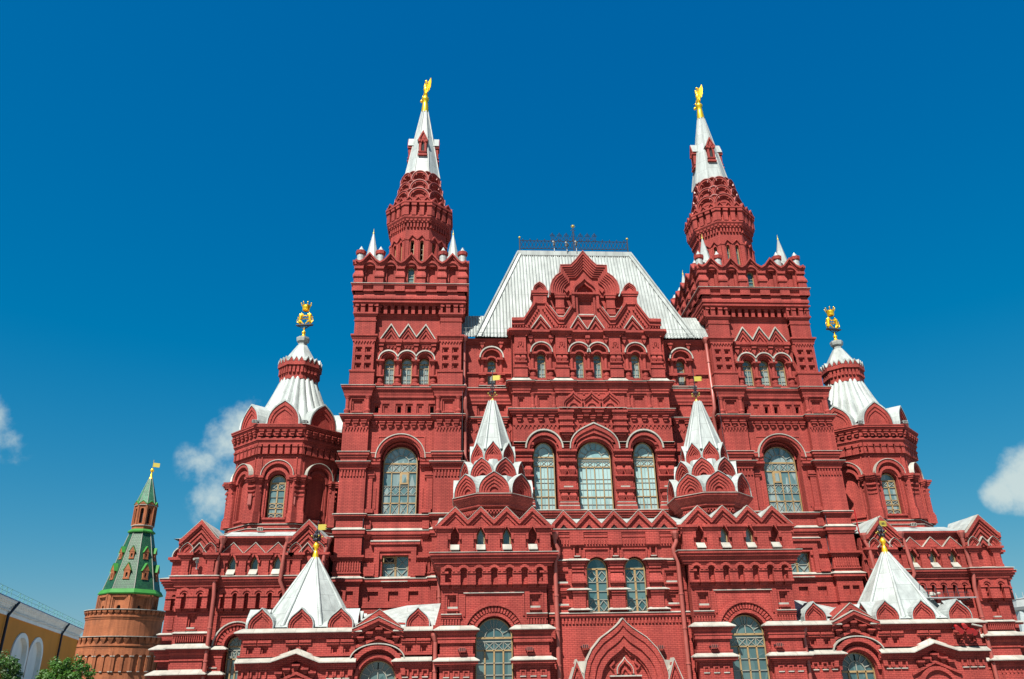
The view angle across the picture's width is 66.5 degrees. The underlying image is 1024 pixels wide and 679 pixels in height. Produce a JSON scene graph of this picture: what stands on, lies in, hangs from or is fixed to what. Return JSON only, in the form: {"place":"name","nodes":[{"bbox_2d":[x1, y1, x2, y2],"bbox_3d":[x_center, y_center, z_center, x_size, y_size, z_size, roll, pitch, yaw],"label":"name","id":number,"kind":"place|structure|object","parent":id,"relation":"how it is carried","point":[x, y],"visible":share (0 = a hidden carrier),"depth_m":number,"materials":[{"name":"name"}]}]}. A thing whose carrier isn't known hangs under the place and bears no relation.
{"place":"outdoors","nodes":[
{"label":"outdoors","id":0,"kind":"place"},
{"bbox_2d":[0,650,23,678],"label":"leafy tree","id":1,"kind":"object","parent":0,"point":[12,665],"visible":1,"depth_m":62.60,"materials":[{"name":"green plant"}]},
{"bbox_2d":[0,583,83,678],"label":"arsenal","id":2,"kind":"structure","parent":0,"point":[33,639],"depth_m":92.26,"materials":[{"name":"paint"}]},
{"bbox_2d":[35,653,96,678],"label":"leafy tree","id":3,"kind":"object","parent":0,"point":[65,669],"visible":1,"depth_m":70.97,"materials":[{"name":"green plant"}]},
{"bbox_2d":[73,462,164,678],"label":"kremlin tower","id":4,"kind":"structure","parent":0,"point":[119,638],"depth_m":135.05,"materials":[{"name":"brick"}]},
{"bbox_2d":[0,0,1023,636],"label":"sky","id":5,"kind":"structure","parent":0,"point":[178,178],"materials":[{"name":"blue"}]},
{"bbox_2d":[144,96,1023,678],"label":"museum","id":6,"kind":"structure","parent":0,"point":[608,488],"depth_m":50.76,"materials":[{"name":"brick"}]},
{"bbox_2d":[193,558,198,569],"bbox_3d":[-18.884,13.423,46.818,0.224,0.676,0.708,-5,-24,8],"label":"security camera","id":7,"kind":"object","parent":6,"relation":"attached to","point":[197,561],"visible":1,"depth_m":46.78,"materials":[{"name":"white metal"}]},
{"bbox_2d":[228,557,235,569],"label":"window","id":8,"kind":"structure","parent":6,"relation":"in","point":[232,565],"depth_m":47.64,"materials":[{"name":"grey glass"}]},
{"bbox_2d":[224,637,240,678],"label":"window","id":9,"kind":"structure","parent":6,"relation":"in","point":[234,646],"depth_m":45.92,"materials":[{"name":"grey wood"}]},
{"bbox_2d":[251,557,257,570],"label":"window","id":10,"kind":"structure","parent":6,"relation":"in","point":[254,565],"depth_m":47.71,"materials":[{"name":"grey glass"}]},
{"bbox_2d":[267,476,285,516],"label":"window","id":11,"kind":"structure","parent":6,"relation":"in","point":[277,485],"depth_m":52.30,"materials":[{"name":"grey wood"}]},
{"bbox_2d":[273,557,280,568],"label":"window","id":12,"kind":"structure","parent":6,"relation":"in","point":[277,563],"depth_m":47.81,"materials":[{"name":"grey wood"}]},
{"bbox_2d":[296,301,313,335],"bbox_3d":[-16.160,-1.480,60.977,1.244,3.035,0.885,-16,-28,30],"label":"gilded statue","id":13,"kind":"object","parent":6,"relation":"on","point":[306,307],"visible":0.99,"depth_m":60.99,"materials":[{"name":"metal"}]},
{"bbox_2d":[311,520,326,558],"bbox_3d":[-11.554,11.992,46.744,0.837,2.320,0.564,-6,-24,12],"label":"weathervane","id":14,"kind":"object","parent":6,"relation":"attached to","point":[316,536],"visible":1,"depth_m":46.70,"materials":[{"name":"metal"}]},
{"bbox_2d":[359,661,395,678],"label":"window","id":15,"kind":"structure","parent":6,"relation":"in","point":[375,669],"depth_m":41.98,"materials":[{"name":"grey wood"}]},
{"bbox_2d":[384,359,394,383],"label":"window","id":16,"kind":"structure","parent":6,"relation":"in","point":[389,364],"depth_m":54.34,"materials":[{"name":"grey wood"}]},
{"bbox_2d":[382,556,408,576],"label":"window","id":17,"kind":"structure","parent":6,"relation":"in","point":[400,568],"depth_m":49.17,"materials":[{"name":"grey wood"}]},
{"bbox_2d":[381,447,417,513],"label":"window","id":18,"kind":"structure","parent":6,"relation":"in","point":[399,490],"depth_m":51.54,"materials":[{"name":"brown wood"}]},
{"bbox_2d":[401,359,411,384],"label":"window","id":19,"kind":"structure","parent":6,"relation":"in","point":[406,364],"depth_m":54.41,"materials":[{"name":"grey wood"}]},
{"bbox_2d":[408,268,414,282],"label":"window","id":20,"kind":"structure","parent":6,"relation":"in","point":[411,271],"depth_m":57.05,"materials":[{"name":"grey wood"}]},
{"bbox_2d":[419,359,428,384],"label":"window","id":21,"kind":"structure","parent":6,"relation":"in","point":[424,364],"depth_m":54.48,"materials":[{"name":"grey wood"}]},
{"bbox_2d":[420,78,431,102],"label":"gilded eagle","id":22,"kind":"object","parent":6,"relation":"on","point":[427,87],"visible":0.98,"depth_m":69.68},
{"bbox_2d":[477,529,484,543],"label":"window","id":23,"kind":"structure","parent":6,"relation":"in","point":[480,537],"depth_m":44.11,"materials":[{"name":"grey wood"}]},
{"bbox_2d":[487,361,495,384],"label":"window","id":24,"kind":"structure","parent":6,"relation":"in","point":[491,364],"depth_m":55.37,"materials":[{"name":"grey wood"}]},
{"bbox_2d":[487,368,499,399],"bbox_3d":[-1.160,3.084,51.814,0.841,2.570,0.564,-6,-24,12],"label":"weathervane","id":25,"kind":"object","parent":6,"relation":"on","point":[495,377],"visible":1,"depth_m":51.84,"materials":[{"name":"metal"}]},
{"bbox_2d":[475,618,512,678],"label":"window","id":26,"kind":"structure","parent":6,"relation":"in","point":[493,642],"depth_m":42.15,"materials":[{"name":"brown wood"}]},
{"bbox_2d":[503,529,510,543],"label":"window","id":27,"kind":"structure","parent":6,"relation":"in","point":[506,536],"depth_m":44.19,"materials":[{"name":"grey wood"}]},
{"bbox_2d":[525,647,533,650],"bbox_3d":[0.940,16.466,41.587,0.440,0.200,0.365,0,-24,-3],"label":"floodlight","id":28,"kind":"object","parent":6,"relation":"attached to","point":[529,648],"visible":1,"depth_m":41.43,"materials":[{"name":"metal"}]},
{"bbox_2d":[537,355,545,377],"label":"window","id":29,"kind":"structure","parent":6,"relation":"in","point":[540,358],"depth_m":54.78,"materials":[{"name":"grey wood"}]},
{"bbox_2d":[533,443,555,508],"bbox_3d":[2.132,9.047,51.610,1.420,4.580,0.090,0,-24,-3],"label":"window","id":30,"kind":"structure","parent":6,"relation":"in","point":[543,455],"depth_m":51.60,"materials":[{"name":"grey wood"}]},
{"bbox_2d":[575,355,583,377],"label":"window","id":31,"kind":"structure","parent":6,"relation":"in","point":[579,359],"depth_m":54.94,"materials":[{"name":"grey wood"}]},
{"bbox_2d":[577,442,613,508],"bbox_3d":[5.496,9.053,51.817,2.238,4.620,0.090,0,-24,-3],"label":"window","id":32,"kind":"structure","parent":6,"relation":"in","point":[593,459],"depth_m":51.80,"materials":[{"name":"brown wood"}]},
{"bbox_2d":[593,355,601,377],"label":"window","id":33,"kind":"structure","parent":6,"relation":"in","point":[597,360],"depth_m":55.03,"materials":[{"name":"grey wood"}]},
{"bbox_2d":[586,559,608,611],"bbox_3d":[4.825,13.867,44.115,1.160,2.900,0.090,0,-24,-3],"label":"window","id":34,"kind":"structure","parent":6,"relation":"in","point":[598,599],"depth_m":44.12,"materials":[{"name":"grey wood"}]},
{"bbox_2d":[631,355,639,377],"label":"window","id":35,"kind":"structure","parent":6,"relation":"in","point":[634,359],"depth_m":55.20,"materials":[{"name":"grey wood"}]},
{"bbox_2d":[624,558,647,610],"bbox_3d":[7.002,13.883,44.244,1.160,2.900,0.090,0,-24,-3],"label":"window","id":36,"kind":"structure","parent":6,"relation":"in","point":[635,580],"depth_m":44.26,"materials":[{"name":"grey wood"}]},
{"bbox_2d":[633,443,658,508],"bbox_3d":[8.860,9.095,52.008,1.420,4.580,0.090,0,-24,-3],"label":"window","id":37,"kind":"structure","parent":6,"relation":"in","point":[643,457],"depth_m":51.99,"materials":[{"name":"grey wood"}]},
{"bbox_2d":[676,362,685,385],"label":"window","id":38,"kind":"structure","parent":6,"relation":"in","point":[680,368],"depth_m":56.18,"materials":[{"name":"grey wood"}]},
{"bbox_2d":[692,369,701,400],"bbox_3d":[12.453,3.182,52.621,0.834,2.570,0.564,-6,-24,12],"label":"weathervane","id":39,"kind":"object","parent":6,"relation":"on","point":[696,378],"visible":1,"depth_m":52.63,"materials":[{"name":"metal"}]},
{"bbox_2d":[693,84,702,109],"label":"gilded eagle","id":40,"kind":"object","parent":6,"relation":"on","point":[698,94],"visible":1,"depth_m":71.15},
{"bbox_2d":[709,644,718,647],"bbox_3d":[10.892,16.556,42.169,0.440,0.200,0.365,0,-24,-3],"label":"floodlight","id":41,"kind":"object","parent":6,"relation":"attached to","point":[714,646],"visible":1,"depth_m":42.02,"materials":[{"name":"metal"}]},
{"bbox_2d":[720,528,727,545],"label":"window","id":42,"kind":"structure","parent":6,"relation":"in","point":[723,537],"depth_m":44.93,"materials":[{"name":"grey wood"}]},
{"bbox_2d":[742,361,753,385],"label":"window","id":43,"kind":"structure","parent":6,"relation":"in","point":[747,369],"depth_m":55.86,"materials":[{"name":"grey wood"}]},
{"bbox_2d":[745,528,752,545],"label":"window","id":44,"kind":"structure","parent":6,"relation":"in","point":[748,537],"depth_m":45.02,"materials":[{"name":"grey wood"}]},
{"bbox_2d":[730,615,769,678],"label":"window","id":45,"kind":"structure","parent":6,"relation":"in","point":[747,641],"depth_m":42.93,"materials":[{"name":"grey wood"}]},
{"bbox_2d":[747,273,754,286],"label":"window","id":46,"kind":"structure","parent":6,"relation":"in","point":[750,277],"depth_m":58.53,"materials":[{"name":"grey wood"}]},
{"bbox_2d":[759,361,770,385],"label":"window","id":47,"kind":"structure","parent":6,"relation":"in","point":[763,367],"depth_m":55.92,"materials":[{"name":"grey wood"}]},
{"bbox_2d":[774,643,783,646],"bbox_3d":[14.466,16.563,42.389,0.440,0.200,0.365,0,-24,-3],"label":"floodlight","id":48,"kind":"object","parent":6,"relation":"attached to","point":[778,644],"visible":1,"depth_m":42.24,"materials":[{"name":"metal"}]},
{"bbox_2d":[775,361,786,385],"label":"window","id":49,"kind":"structure","parent":6,"relation":"in","point":[780,370],"depth_m":56.00,"materials":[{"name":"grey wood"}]},
{"bbox_2d":[763,447,802,511],"bbox_3d":[18.319,9.540,53.090,2.265,4.588,0.094,0,-24,-3],"label":"window","id":50,"kind":"structure","parent":6,"relation":"in","point":[782,484],"depth_m":53.07,"materials":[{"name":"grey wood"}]},
{"bbox_2d":[791,553,810,571],"bbox_3d":[18.472,14.606,50.664,1.640,1.508,0.090,0,-24,-3],"label":"window","id":51,"kind":"structure","parent":6,"relation":"in","point":[802,562],"depth_m":50.68,"materials":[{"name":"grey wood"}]},
{"bbox_2d":[824,306,840,340],"bbox_3d":[26.064,-1.169,63.497,1.391,3.035,0.848,0,-24,-3],"label":"gilded statue","id":52,"kind":"object","parent":6,"relation":"on","point":[829,312],"visible":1,"depth_m":63.47,"materials":[{"name":"metal"}]},
{"bbox_2d":[842,653,875,678],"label":"window","id":53,"kind":"structure","parent":6,"relation":"in","point":[855,665],"depth_m":43.46,"materials":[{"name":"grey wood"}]},
{"bbox_2d":[876,518,887,551],"bbox_3d":[23.220,12.244,48.811,0.788,2.320,0.564,-6,-24,12],"label":"weathervane","id":54,"kind":"object","parent":6,"relation":"attached to","point":[882,534],"visible":1,"depth_m":48.76,"materials":[{"name":"metal"}]},
{"bbox_2d":[881,474,901,513],"bbox_3d":[26.495,10.844,54.779,1.059,2.895,0.090,0,-24,-3],"label":"window","id":55,"kind":"structure","parent":6,"relation":"in","point":[888,483],"depth_m":54.78,"materials":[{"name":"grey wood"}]},
{"bbox_2d":[929,552,935,565],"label":"window","id":56,"kind":"structure","parent":6,"relation":"in","point":[932,559],"depth_m":50.23,"materials":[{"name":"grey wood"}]},
{"bbox_2d":[919,584,976,601],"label":"work platform","id":57,"kind":"structure","parent":6,"relation":"attached to","point":[954,597],"depth_m":46.31,"materials":[{"name":"metal"}]},
{"bbox_2d":[929,592,940,595],"bbox_3d":[25.057,15.093,46.328,0.702,0.261,0.356,0,-24,-3],"label":"bundle","id":58,"kind":"object","parent":57,"relation":"on","point":[931,593],"visible":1,"depth_m":46.22,"materials":[{"name":"white metal"}]},
{"bbox_2d":[949,552,955,565],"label":"window","id":59,"kind":"structure","parent":6,"relation":"in","point":[952,558],"depth_m":50.31,"materials":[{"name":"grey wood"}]},
{"bbox_2d":[952,623,977,635],"bbox_3d":[25.293,16.218,43.707,1.337,0.694,0.771,0,-24,-3],"label":"red lamp cluster","id":60,"kind":"object","parent":6,"relation":"attached to","point":[972,631],"visible":1,"depth_m":43.40,"materials":[{"name":"paint"}]},
{"bbox_2d":[1012,593,1023,631],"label":"pale tower","id":61,"kind":"structure","parent":0,"point":[1018,603],"depth_m":146.85,"materials":[{"name":"paint"}]}
]}

